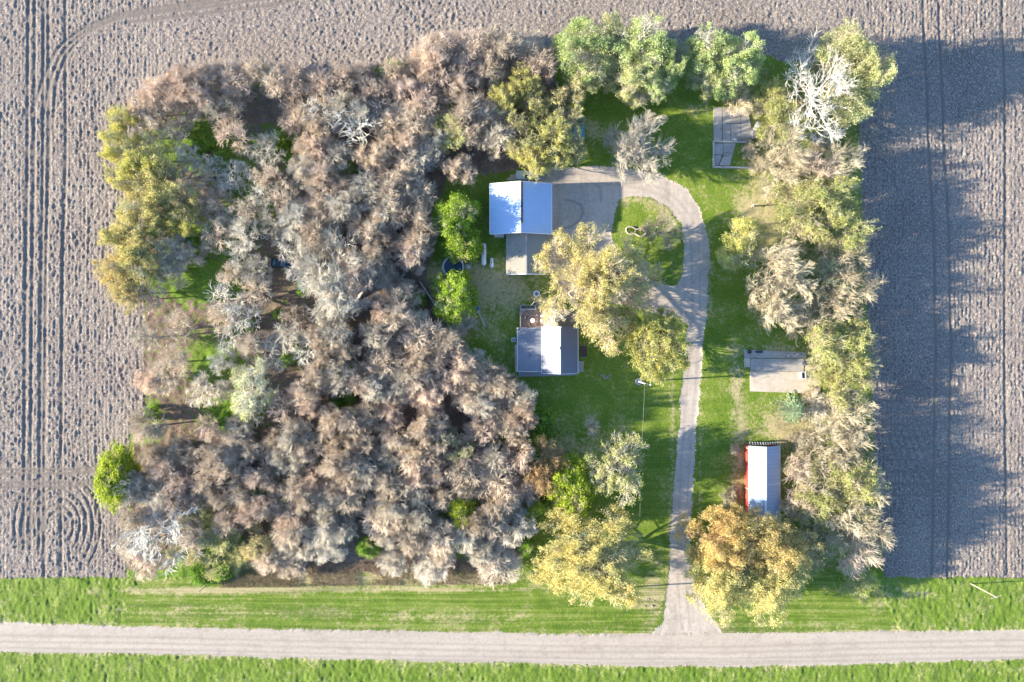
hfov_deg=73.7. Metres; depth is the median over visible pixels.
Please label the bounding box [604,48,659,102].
tree
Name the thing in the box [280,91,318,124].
bare tree
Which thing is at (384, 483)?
bare tree
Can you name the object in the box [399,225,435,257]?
bare tree
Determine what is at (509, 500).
bare tree
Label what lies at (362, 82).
bare tree
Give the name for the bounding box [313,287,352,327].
bare tree
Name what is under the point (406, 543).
bare tree
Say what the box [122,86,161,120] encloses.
bare tree
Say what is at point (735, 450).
shrub
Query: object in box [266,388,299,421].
bare tree
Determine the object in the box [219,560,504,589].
dry grass
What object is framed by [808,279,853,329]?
bare tree
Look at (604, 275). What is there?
tree
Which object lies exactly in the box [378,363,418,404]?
bare tree
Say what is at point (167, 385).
bare tree
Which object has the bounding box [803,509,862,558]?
bare tree
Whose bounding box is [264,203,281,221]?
shrub
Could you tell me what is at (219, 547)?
tree
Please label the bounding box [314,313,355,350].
bare tree
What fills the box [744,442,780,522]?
barn
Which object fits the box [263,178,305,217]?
bare tree
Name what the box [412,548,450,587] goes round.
bare tree
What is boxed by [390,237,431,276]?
bare tree
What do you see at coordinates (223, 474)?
bare tree
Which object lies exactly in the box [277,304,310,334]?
bare tree
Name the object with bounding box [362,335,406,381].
bare tree
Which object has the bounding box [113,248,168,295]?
tree
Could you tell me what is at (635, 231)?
garden border
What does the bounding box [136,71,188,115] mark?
bare tree
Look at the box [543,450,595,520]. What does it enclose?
tree
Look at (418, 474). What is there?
bare tree
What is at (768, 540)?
tree
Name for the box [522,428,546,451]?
shrub
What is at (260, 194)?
bare tree
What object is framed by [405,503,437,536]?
bare tree
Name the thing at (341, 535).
bare tree
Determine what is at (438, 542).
bare tree
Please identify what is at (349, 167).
shrub
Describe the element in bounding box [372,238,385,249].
shrub
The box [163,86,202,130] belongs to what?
bare tree
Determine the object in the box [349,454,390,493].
bare tree
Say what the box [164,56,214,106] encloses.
bare tree
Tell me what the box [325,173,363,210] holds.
bare tree
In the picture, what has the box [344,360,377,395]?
bare tree
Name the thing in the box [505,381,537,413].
bare tree
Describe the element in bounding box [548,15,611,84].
tree
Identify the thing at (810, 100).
bare tree
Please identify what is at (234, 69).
bare tree
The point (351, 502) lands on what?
bare tree
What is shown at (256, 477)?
bare tree
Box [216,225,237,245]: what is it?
shrub
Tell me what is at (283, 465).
bare tree
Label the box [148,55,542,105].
field edge grass
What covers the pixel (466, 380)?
bare tree
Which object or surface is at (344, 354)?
bare tree
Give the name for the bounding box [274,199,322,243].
bare tree
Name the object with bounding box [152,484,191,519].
bare tree
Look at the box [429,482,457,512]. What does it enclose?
bare tree
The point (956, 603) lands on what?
roadside grass
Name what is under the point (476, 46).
bare tree
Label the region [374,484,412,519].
bare tree
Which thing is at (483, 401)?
bare tree
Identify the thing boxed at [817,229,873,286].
bare tree
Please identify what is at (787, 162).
bare tree
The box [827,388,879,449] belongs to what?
bare tree
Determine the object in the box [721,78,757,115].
bare tree
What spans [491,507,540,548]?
bare tree
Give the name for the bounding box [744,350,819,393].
concrete pad
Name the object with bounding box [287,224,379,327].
bare tree
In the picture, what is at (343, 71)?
bare tree
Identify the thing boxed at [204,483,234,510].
bare tree
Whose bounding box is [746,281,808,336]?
bare tree
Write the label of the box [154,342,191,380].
bare tree
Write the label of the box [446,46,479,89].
bare tree
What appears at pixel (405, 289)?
bare tree
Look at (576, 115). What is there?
tree
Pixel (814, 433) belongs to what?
bare tree
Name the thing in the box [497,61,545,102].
tree
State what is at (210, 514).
tree
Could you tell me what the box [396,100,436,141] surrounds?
bare tree
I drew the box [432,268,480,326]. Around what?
tree
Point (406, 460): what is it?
bare tree
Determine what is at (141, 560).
bare tree
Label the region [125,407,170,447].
bare tree
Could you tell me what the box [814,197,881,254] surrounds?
tree
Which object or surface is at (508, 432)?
bare tree
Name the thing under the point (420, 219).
bare tree
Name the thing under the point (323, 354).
bare tree
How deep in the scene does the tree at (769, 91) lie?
132.27 m
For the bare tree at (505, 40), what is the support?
on the woodland floor
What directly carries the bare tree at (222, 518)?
on the woodland floor
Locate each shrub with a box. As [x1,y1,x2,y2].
[137,404,160,422]
[181,229,203,250]
[187,133,214,157]
[189,563,215,587]
[204,222,221,241]
[204,536,226,555]
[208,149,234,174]
[213,561,233,582]
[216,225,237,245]
[219,399,244,430]
[234,402,256,421]
[240,317,255,331]
[252,135,266,149]
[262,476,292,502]
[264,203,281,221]
[271,128,292,150]
[272,307,287,322]
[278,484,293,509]
[280,352,300,367]
[290,342,308,358]
[295,277,312,296]
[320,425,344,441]
[325,158,355,186]
[329,394,345,408]
[338,388,357,405]
[347,166,367,184]
[349,363,361,376]
[353,490,366,509]
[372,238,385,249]
[374,56,406,81]
[407,291,427,308]
[427,508,448,524]
[440,100,459,117]
[498,429,512,443]
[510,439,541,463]
[513,462,531,479]
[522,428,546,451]
[527,424,553,443]
[529,402,558,431]
[584,417,601,437]
[718,491,736,507]
[725,485,740,498]
[730,443,739,455]
[741,139,758,160]
[747,154,766,175]
[752,95,768,119]
[785,429,803,449]
[791,96,807,118]
[800,385,818,402]
[807,131,832,153]
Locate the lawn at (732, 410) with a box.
[124,50,943,635]
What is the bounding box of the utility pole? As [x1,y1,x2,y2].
[970,583,1000,598]
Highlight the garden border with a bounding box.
[625,226,645,236]
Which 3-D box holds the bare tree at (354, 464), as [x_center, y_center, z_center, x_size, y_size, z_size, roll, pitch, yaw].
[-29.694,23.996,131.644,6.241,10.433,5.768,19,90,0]
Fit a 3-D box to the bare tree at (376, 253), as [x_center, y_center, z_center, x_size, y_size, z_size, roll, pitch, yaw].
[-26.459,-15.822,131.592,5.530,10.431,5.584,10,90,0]
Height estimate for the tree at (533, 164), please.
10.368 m
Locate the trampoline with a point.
(447, 266)
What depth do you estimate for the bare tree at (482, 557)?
132.31 m
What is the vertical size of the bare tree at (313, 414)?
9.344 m
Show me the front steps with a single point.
(583, 350)
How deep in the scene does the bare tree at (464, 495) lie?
131.09 m
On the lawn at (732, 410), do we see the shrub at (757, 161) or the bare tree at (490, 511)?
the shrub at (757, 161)
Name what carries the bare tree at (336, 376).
on the woodland floor
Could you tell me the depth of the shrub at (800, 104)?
135.49 m
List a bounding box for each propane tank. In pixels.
[481,243,485,264]
[490,258,493,267]
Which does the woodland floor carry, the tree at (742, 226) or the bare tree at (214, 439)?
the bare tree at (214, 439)
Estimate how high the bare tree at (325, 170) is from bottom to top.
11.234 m
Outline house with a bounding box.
[517,309,577,373]
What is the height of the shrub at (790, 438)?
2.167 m
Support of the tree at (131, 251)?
on the woodland floor
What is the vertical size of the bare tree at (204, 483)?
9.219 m
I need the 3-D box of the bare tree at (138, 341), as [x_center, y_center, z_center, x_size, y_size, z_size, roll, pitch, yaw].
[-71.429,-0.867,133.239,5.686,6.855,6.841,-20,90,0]
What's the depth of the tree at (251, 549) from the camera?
132.63 m
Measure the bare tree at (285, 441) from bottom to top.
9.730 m
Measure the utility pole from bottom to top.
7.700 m
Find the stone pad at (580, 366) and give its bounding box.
[578,361,583,371]
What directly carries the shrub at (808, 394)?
on the lawn at (732, 410)
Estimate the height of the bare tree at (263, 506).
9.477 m
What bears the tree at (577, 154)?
on the lawn at (732, 410)
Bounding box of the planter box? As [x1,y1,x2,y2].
[521,306,535,308]
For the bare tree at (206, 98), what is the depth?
129.70 m
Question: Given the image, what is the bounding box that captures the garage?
[489,181,551,274]
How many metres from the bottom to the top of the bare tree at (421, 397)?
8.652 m
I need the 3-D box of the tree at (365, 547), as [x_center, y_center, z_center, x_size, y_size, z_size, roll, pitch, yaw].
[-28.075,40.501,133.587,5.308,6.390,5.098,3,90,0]
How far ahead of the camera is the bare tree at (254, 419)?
132.31 m
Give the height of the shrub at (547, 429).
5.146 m
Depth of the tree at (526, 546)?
133.38 m
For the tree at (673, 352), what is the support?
on the lawn at (732, 410)
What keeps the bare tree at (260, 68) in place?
on the woodland floor
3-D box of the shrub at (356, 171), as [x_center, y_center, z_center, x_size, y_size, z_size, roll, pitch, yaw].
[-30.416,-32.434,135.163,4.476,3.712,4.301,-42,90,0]
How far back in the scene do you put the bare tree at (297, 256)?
131.69 m
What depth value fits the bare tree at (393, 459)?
131.40 m
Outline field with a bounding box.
[0,0,1023,578]
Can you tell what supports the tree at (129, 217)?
on the woodland floor
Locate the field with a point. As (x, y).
(942, 170)
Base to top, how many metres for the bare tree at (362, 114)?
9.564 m
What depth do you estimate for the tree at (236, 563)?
133.72 m
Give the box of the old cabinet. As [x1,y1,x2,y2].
[751,130,756,139]
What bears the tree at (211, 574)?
on the woodland floor
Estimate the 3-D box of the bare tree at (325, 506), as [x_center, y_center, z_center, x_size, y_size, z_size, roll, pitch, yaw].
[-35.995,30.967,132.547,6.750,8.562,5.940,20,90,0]
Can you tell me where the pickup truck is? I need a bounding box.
[516,170,542,180]
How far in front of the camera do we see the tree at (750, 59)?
127.15 m
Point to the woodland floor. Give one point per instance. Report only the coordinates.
(262, 105)
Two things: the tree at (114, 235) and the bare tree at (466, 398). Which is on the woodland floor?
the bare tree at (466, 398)
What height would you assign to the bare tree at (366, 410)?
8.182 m
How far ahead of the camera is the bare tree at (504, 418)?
131.65 m
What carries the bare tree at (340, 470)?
on the woodland floor
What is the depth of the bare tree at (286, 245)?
132.38 m
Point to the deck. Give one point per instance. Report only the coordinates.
(529, 314)
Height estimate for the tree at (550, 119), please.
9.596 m
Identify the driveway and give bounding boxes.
[507,165,721,633]
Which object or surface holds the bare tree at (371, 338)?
on the woodland floor
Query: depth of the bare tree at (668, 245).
132.10 m
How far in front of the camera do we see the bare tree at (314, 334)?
130.54 m
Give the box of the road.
[0,621,1023,667]
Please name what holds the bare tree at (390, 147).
on the woodland floor
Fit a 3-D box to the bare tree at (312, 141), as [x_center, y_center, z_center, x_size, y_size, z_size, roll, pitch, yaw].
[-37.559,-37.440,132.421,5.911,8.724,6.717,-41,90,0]
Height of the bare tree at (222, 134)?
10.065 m
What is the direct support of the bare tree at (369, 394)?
on the woodland floor
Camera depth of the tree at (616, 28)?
127.90 m
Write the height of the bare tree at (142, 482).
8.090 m
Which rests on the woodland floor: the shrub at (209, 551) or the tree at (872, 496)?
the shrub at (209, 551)
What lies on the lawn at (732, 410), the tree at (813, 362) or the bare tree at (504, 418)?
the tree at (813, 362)
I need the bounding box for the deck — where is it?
[520,298,542,326]
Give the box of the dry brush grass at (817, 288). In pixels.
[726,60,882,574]
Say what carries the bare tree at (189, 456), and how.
on the woodland floor
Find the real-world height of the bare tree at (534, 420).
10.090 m
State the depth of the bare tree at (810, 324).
132.11 m
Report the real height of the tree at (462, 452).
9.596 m
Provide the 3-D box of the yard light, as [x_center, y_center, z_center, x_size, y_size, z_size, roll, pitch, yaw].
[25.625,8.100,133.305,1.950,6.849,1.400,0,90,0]
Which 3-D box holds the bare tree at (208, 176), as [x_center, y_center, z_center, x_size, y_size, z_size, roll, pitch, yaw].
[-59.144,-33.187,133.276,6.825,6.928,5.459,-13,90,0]
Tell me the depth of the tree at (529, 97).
131.36 m
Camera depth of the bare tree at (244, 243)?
130.53 m
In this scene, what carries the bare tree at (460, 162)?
on the woodland floor
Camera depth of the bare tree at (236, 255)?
131.91 m
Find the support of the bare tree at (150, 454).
on the woodland floor
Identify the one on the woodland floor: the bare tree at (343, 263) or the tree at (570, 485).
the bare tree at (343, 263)
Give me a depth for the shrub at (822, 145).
135.70 m
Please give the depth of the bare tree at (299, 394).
130.29 m
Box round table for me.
[533,290,539,296]
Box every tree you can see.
[90,246,141,291]
[91,438,142,514]
[95,125,141,165]
[96,218,150,257]
[101,152,144,191]
[104,102,143,133]
[104,276,143,314]
[111,469,152,505]
[111,493,205,578]
[113,183,168,236]
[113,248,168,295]
[114,502,146,531]
[114,525,153,560]
[115,222,175,268]
[118,151,179,209]
[120,128,172,180]
[121,545,163,581]
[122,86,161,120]
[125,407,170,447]
[126,322,160,351]
[127,464,164,500]
[128,115,169,151]
[132,282,168,314]
[132,367,162,394]
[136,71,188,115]
[136,441,168,466]
[136,497,173,530]
[137,95,179,133]
[137,477,177,518]
[140,204,186,242]
[144,171,201,222]
[145,357,182,395]
[145,451,185,484]
[151,230,193,269]
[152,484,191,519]
[153,250,190,289]
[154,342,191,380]
[157,115,194,152]
[158,161,190,182]
[159,308,198,344]
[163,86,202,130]
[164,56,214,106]
[164,434,195,470]
[164,468,197,497]
[165,202,208,239]
[165,534,202,566]
[171,143,202,174]
[174,240,209,271]
[175,172,210,212]
[176,517,212,551]
[179,444,208,472]
[180,499,216,528]
[181,479,215,513]
[184,368,221,407]
[187,82,220,111]
[189,467,220,498]
[190,192,227,226]
[191,153,222,184]
[192,443,227,481]
[193,57,231,101]
[193,412,226,442]
[196,219,235,255]
[197,550,233,581]
[198,99,229,127]
[198,519,241,557]
[203,279,247,318]
[203,300,234,333]
[203,429,237,455]
[204,178,235,210]
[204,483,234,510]
[206,455,244,484]
[207,348,237,375]
[209,377,236,402]
[211,112,250,156]
[212,502,246,538]
[213,56,258,103]
[214,322,241,356]
[215,205,247,235]
[215,260,248,288]
[215,416,255,459]
[215,432,257,474]
[216,90,247,125]
[216,158,255,193]
[221,293,264,333]
[222,545,254,575]
[223,472,262,509]
[224,215,266,253]
[227,247,257,270]
[228,354,279,421]
[229,194,265,228]
[230,411,263,437]
[232,272,277,311]
[234,329,267,361]
[234,502,261,528]
[235,252,272,289]
[235,436,265,465]
[238,522,277,563]
[241,56,277,92]
[241,459,274,490]
[243,179,272,209]
[245,128,287,168]
[246,492,278,521]
[249,541,284,575]
[250,162,289,193]
[250,331,292,374]
[256,465,288,498]
[258,66,296,107]
[258,205,287,237]
[258,427,285,457]
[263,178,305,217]
[264,446,289,470]
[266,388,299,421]
[266,481,289,514]
[268,232,298,261]
[268,510,310,549]
[272,319,311,354]
[272,502,310,533]
[272,530,298,559]
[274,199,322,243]
[275,450,308,477]
[276,414,315,455]
[276,547,309,579]
[277,104,312,141]
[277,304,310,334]
[277,469,312,507]
[279,57,318,101]
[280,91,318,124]
[284,255,320,287]
[285,151,319,190]
[285,232,313,267]
[286,480,325,518]
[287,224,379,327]
[287,374,324,407]
[287,533,314,561]
[291,135,315,161]
[292,331,320,367]
[293,435,327,467]
[295,175,341,215]
[297,208,341,252]
[297,395,325,418]
[298,87,341,128]
[298,461,330,496]
[299,197,329,230]
[299,356,333,386]
[299,508,343,550]
[300,109,337,144]
[300,130,332,164]
[301,324,331,348]
[302,66,345,107]
[305,226,342,259]
[307,160,340,189]
[307,341,337,367]
[310,486,340,514]
[311,529,351,565]
[313,199,352,234]
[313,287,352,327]
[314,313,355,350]
[314,503,342,529]
[316,359,355,398]
[316,419,346,452]
[316,447,349,478]
[317,402,346,435]
[317,473,353,511]
[318,136,355,177]
[322,188,365,231]
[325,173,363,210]
[327,61,362,101]
[327,88,360,126]
[327,337,363,367]
[328,99,382,145]
[328,435,362,463]
[328,475,374,518]
[330,514,358,544]
[331,455,368,493]
[334,245,358,271]
[335,406,370,441]
[339,260,375,297]
[342,451,371,479]
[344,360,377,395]
[346,166,396,212]
[346,208,389,248]
[347,59,377,87]
[347,98,377,127]
[348,397,385,433]
[348,427,382,459]
[349,74,390,116]
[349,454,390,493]
[352,139,393,176]
[354,534,381,559]
[356,249,406,302]
[357,494,409,541]
[358,319,394,353]
[359,373,390,405]
[360,242,387,270]
[362,206,395,236]
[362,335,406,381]
[367,101,401,142]
[367,149,424,195]
[367,462,405,501]
[368,72,403,115]
[368,259,398,291]
[369,191,412,230]
[369,290,402,320]
[370,229,402,264]
[370,442,407,477]
[373,170,410,208]
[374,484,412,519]
[374,544,409,577]
[375,133,401,166]
[375,287,421,335]
[375,392,407,429]
[375,526,401,550]
[377,417,412,455]
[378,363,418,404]
[379,57,410,90]
[382,98,416,133]
[388,494,421,535]
[389,203,415,229]
[389,470,416,500]
[390,73,428,119]
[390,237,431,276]
[391,306,445,363]
[391,521,426,557]
[392,130,419,156]
[394,279,425,308]
[395,141,435,186]
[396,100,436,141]
[396,442,427,477]
[397,174,443,217]
[398,359,434,398]
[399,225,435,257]
[400,204,440,249]
[402,456,444,491]
[403,421,438,459]
[403,483,439,512]
[404,341,440,378]
[405,367,444,409]
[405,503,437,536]
[407,60,444,102]
[407,404,451,442]
[408,30,451,74]
[409,87,451,125]
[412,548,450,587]
[415,436,448,469]
[417,64,457,106]
[417,125,451,157]
[417,140,446,171]
[417,514,460,556]
[419,50,452,84]
[423,422,455,458]
[425,450,461,488]
[426,346,480,395]
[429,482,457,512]
[429,544,456,569]
[430,190,481,252]
[431,27,475,69]
[431,110,470,154]
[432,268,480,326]
[432,325,469,363]
[440,426,474,462]
[441,152,477,185]
[442,63,480,103]
[442,227,484,263]
[443,491,479,529]
[444,87,499,142]
[445,457,482,494]
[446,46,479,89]
[447,520,481,553]
[448,307,476,332]
[448,478,476,502]
[451,381,487,416]
[451,443,486,477]
[452,27,495,73]
[456,348,487,377]
[456,384,506,425]
[458,365,484,390]
[461,411,500,448]
[461,509,487,539]
[463,118,490,150]
[463,539,495,568]
[467,356,515,403]
[467,500,512,543]
[468,95,515,140]
[468,453,517,501]
[469,50,512,95]
[470,528,513,563]
[475,21,526,72]
[476,541,523,586]
[478,438,515,477]
[479,119,517,161]
[480,496,506,523]
[482,389,532,439]
[487,76,526,118]
[487,482,524,517]
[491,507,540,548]
[492,370,523,398]
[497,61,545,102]
[498,415,530,446]
[500,438,536,474]
[501,27,547,69]
[501,472,541,510]
[502,109,541,160]
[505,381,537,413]
[508,399,539,433]
[515,139,559,182]
[515,436,569,500]
[517,534,535,555]
[518,80,551,117]
[522,42,558,84]
[522,495,549,525]
[525,97,560,135]
[525,113,584,175]
[525,499,657,610]
[531,222,667,356]
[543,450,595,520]
[544,73,586,115]
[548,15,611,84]
[551,104,587,139]
[553,130,587,167]
[572,43,618,94]
[583,430,649,508]
[587,10,632,75]
[602,107,677,186]
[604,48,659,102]
[610,12,675,85]
[619,84,648,109]
[621,305,692,385]
[637,63,676,105]
[639,206,684,249]
[649,38,694,82]
[673,500,757,575]
[682,526,756,627]
[683,19,737,87]
[685,56,724,102]
[703,55,745,100]
[713,30,766,91]
[715,216,769,274]
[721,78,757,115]
[727,505,826,579]
[731,545,810,628]
[744,236,820,313]
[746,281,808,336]
[749,97,803,143]
[753,74,793,120]
[757,120,812,180]
[757,148,804,203]
[770,175,837,243]
[770,390,805,423]
[772,138,823,200]
[777,485,820,527]
[780,29,860,146]
[780,437,848,488]
[783,454,834,513]
[787,297,840,351]
[788,523,836,577]
[792,470,848,533]
[796,200,842,255]
[798,390,832,425]
[799,409,861,466]
[801,149,844,199]
[802,347,846,387]
[803,172,863,231]
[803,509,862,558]
[804,318,854,371]
[807,394,853,435]
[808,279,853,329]
[809,16,873,86]
[809,255,853,307]
[809,445,876,506]
[811,484,883,546]
[813,138,870,190]
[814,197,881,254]
[817,66,882,128]
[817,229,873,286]
[821,263,887,322]
[823,317,877,376]
[823,339,880,396]
[823,370,866,419]
[825,422,878,481]
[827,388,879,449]
[828,466,891,520]
[832,525,883,578]
[838,501,897,565]
[838,563,880,605]
[839,42,898,102]
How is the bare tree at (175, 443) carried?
on the woodland floor
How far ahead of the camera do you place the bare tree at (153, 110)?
130.68 m
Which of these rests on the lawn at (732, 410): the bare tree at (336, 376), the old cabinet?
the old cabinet
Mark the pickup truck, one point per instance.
(520, 176)
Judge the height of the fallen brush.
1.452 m
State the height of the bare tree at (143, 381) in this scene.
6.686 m
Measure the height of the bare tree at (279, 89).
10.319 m
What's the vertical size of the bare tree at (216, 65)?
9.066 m
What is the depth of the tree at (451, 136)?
130.19 m
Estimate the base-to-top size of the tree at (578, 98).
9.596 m
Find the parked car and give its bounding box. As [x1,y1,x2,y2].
[270,258,293,268]
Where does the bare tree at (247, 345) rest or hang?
on the woodland floor
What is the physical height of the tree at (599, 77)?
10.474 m
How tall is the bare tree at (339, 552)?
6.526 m
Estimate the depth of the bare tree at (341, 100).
129.91 m
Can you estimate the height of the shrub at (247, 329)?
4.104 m
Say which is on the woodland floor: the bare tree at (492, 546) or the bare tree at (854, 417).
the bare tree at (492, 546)
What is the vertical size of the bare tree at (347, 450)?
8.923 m
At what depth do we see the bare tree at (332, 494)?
130.79 m
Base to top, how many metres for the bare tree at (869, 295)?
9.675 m
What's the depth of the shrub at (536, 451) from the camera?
134.76 m
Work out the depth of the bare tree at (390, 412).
130.94 m
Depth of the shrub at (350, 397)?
133.94 m
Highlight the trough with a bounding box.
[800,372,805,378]
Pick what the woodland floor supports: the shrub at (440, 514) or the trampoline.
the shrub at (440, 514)
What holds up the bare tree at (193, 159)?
on the woodland floor
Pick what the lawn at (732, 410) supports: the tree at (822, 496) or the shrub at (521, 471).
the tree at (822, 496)
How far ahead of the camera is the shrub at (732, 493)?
135.61 m
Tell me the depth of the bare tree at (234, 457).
132.22 m
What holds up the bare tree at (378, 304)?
on the woodland floor
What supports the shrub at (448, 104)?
on the woodland floor
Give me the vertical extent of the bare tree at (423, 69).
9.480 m
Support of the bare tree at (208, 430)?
on the woodland floor
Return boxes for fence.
[419,281,456,336]
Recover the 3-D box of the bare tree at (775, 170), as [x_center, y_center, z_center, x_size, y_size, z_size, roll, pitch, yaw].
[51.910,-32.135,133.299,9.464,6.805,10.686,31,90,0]
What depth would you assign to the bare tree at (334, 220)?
131.07 m
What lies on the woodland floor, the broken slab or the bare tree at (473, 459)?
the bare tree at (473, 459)
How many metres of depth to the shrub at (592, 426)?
135.03 m
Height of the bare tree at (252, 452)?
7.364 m
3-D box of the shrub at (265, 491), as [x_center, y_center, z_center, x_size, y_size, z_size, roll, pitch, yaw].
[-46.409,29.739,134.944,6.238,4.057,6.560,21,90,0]
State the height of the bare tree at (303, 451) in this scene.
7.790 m
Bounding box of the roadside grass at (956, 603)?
[0,574,1023,681]
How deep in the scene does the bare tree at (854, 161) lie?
130.98 m
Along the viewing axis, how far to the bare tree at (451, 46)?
129.91 m
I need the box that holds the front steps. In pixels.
[580,345,587,356]
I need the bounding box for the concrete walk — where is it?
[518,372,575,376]
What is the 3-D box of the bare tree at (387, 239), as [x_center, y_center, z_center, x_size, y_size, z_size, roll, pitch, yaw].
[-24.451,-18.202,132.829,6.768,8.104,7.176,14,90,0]
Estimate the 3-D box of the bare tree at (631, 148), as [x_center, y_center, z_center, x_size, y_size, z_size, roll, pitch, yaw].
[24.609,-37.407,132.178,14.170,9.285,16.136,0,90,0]
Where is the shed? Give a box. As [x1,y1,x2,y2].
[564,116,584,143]
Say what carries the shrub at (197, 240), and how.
on the woodland floor
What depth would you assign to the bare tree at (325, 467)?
129.74 m
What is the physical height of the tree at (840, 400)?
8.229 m
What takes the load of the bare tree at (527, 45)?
on the woodland floor
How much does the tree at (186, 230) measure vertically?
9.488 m
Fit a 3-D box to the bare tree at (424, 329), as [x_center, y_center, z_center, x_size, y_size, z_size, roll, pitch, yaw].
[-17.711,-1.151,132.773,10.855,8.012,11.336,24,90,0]
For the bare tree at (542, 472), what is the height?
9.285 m
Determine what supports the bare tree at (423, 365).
on the woodland floor
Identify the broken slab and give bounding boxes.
[712,107,752,168]
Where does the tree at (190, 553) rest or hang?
on the woodland floor
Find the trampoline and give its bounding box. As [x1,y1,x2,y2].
[442,257,463,274]
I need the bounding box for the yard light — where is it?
[635,378,651,385]
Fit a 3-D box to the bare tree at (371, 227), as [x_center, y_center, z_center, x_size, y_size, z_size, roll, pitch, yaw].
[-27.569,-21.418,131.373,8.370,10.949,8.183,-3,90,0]
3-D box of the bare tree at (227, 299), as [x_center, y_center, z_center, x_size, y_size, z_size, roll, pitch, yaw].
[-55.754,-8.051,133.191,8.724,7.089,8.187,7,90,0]
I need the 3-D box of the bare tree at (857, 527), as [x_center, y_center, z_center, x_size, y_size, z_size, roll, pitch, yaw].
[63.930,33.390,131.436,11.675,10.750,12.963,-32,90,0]
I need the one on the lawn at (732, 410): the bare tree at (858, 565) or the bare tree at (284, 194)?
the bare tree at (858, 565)
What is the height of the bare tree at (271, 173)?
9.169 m
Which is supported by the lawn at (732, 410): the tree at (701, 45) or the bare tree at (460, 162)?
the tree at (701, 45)
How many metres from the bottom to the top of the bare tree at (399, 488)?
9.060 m
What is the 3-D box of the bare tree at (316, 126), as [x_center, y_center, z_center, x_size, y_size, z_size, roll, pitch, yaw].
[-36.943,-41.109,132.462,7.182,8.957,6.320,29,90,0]
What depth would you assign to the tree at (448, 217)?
129.64 m
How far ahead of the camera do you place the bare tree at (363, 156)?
130.45 m
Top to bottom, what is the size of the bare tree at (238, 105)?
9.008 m
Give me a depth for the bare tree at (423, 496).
131.08 m
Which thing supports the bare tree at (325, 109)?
on the woodland floor
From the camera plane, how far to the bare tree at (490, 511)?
130.00 m
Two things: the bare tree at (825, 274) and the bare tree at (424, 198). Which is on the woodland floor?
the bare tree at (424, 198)
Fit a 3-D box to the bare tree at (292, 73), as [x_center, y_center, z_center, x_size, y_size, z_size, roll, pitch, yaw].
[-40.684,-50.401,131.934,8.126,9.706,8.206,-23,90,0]
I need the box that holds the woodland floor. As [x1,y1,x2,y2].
[127,51,569,580]
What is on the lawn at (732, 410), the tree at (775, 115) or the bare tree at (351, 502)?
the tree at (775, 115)
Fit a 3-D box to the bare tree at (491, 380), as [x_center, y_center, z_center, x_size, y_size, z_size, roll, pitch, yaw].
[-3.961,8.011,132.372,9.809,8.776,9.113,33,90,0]
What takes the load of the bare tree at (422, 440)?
on the woodland floor
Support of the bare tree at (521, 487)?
on the woodland floor
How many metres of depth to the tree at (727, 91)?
130.59 m
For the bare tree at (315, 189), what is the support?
on the woodland floor
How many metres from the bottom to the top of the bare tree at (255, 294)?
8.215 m
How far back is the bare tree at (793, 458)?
131.06 m
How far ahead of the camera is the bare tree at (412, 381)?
129.51 m
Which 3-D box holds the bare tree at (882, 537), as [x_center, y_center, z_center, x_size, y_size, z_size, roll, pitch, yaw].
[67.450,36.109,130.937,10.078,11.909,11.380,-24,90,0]
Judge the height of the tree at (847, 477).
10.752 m
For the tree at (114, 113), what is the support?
on the field
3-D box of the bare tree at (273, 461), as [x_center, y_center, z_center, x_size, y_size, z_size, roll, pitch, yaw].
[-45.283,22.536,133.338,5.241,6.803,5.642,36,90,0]
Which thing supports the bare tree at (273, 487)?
on the woodland floor
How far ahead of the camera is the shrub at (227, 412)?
134.36 m
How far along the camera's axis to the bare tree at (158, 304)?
132.04 m
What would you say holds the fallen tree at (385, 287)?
on the woodland floor
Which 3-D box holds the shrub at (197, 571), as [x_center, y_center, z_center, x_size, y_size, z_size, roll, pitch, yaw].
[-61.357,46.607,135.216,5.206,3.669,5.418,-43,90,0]
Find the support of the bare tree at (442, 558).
on the woodland floor
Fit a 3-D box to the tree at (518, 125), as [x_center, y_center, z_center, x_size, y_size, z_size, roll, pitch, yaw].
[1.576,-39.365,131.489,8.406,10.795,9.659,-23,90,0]
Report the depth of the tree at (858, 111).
128.29 m
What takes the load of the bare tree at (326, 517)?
on the woodland floor
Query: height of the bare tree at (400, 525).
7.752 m
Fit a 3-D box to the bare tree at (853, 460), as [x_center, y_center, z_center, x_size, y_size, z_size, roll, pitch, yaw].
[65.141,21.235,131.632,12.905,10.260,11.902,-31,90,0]
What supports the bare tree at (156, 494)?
on the woodland floor
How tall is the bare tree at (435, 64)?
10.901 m
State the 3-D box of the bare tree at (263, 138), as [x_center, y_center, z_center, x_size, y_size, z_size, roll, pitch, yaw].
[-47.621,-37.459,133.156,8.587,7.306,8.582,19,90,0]
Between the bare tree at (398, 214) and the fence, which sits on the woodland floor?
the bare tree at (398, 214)
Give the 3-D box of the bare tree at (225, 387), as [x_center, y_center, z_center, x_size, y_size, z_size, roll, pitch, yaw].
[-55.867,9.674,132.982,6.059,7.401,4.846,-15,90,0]
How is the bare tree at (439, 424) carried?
on the woodland floor
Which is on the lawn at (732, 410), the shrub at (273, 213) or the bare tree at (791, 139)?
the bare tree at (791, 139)
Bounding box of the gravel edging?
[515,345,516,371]
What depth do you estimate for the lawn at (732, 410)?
136.52 m
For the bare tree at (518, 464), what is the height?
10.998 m
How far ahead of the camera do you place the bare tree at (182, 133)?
131.70 m
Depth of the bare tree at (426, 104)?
130.43 m
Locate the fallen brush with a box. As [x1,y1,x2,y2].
[127,63,564,578]

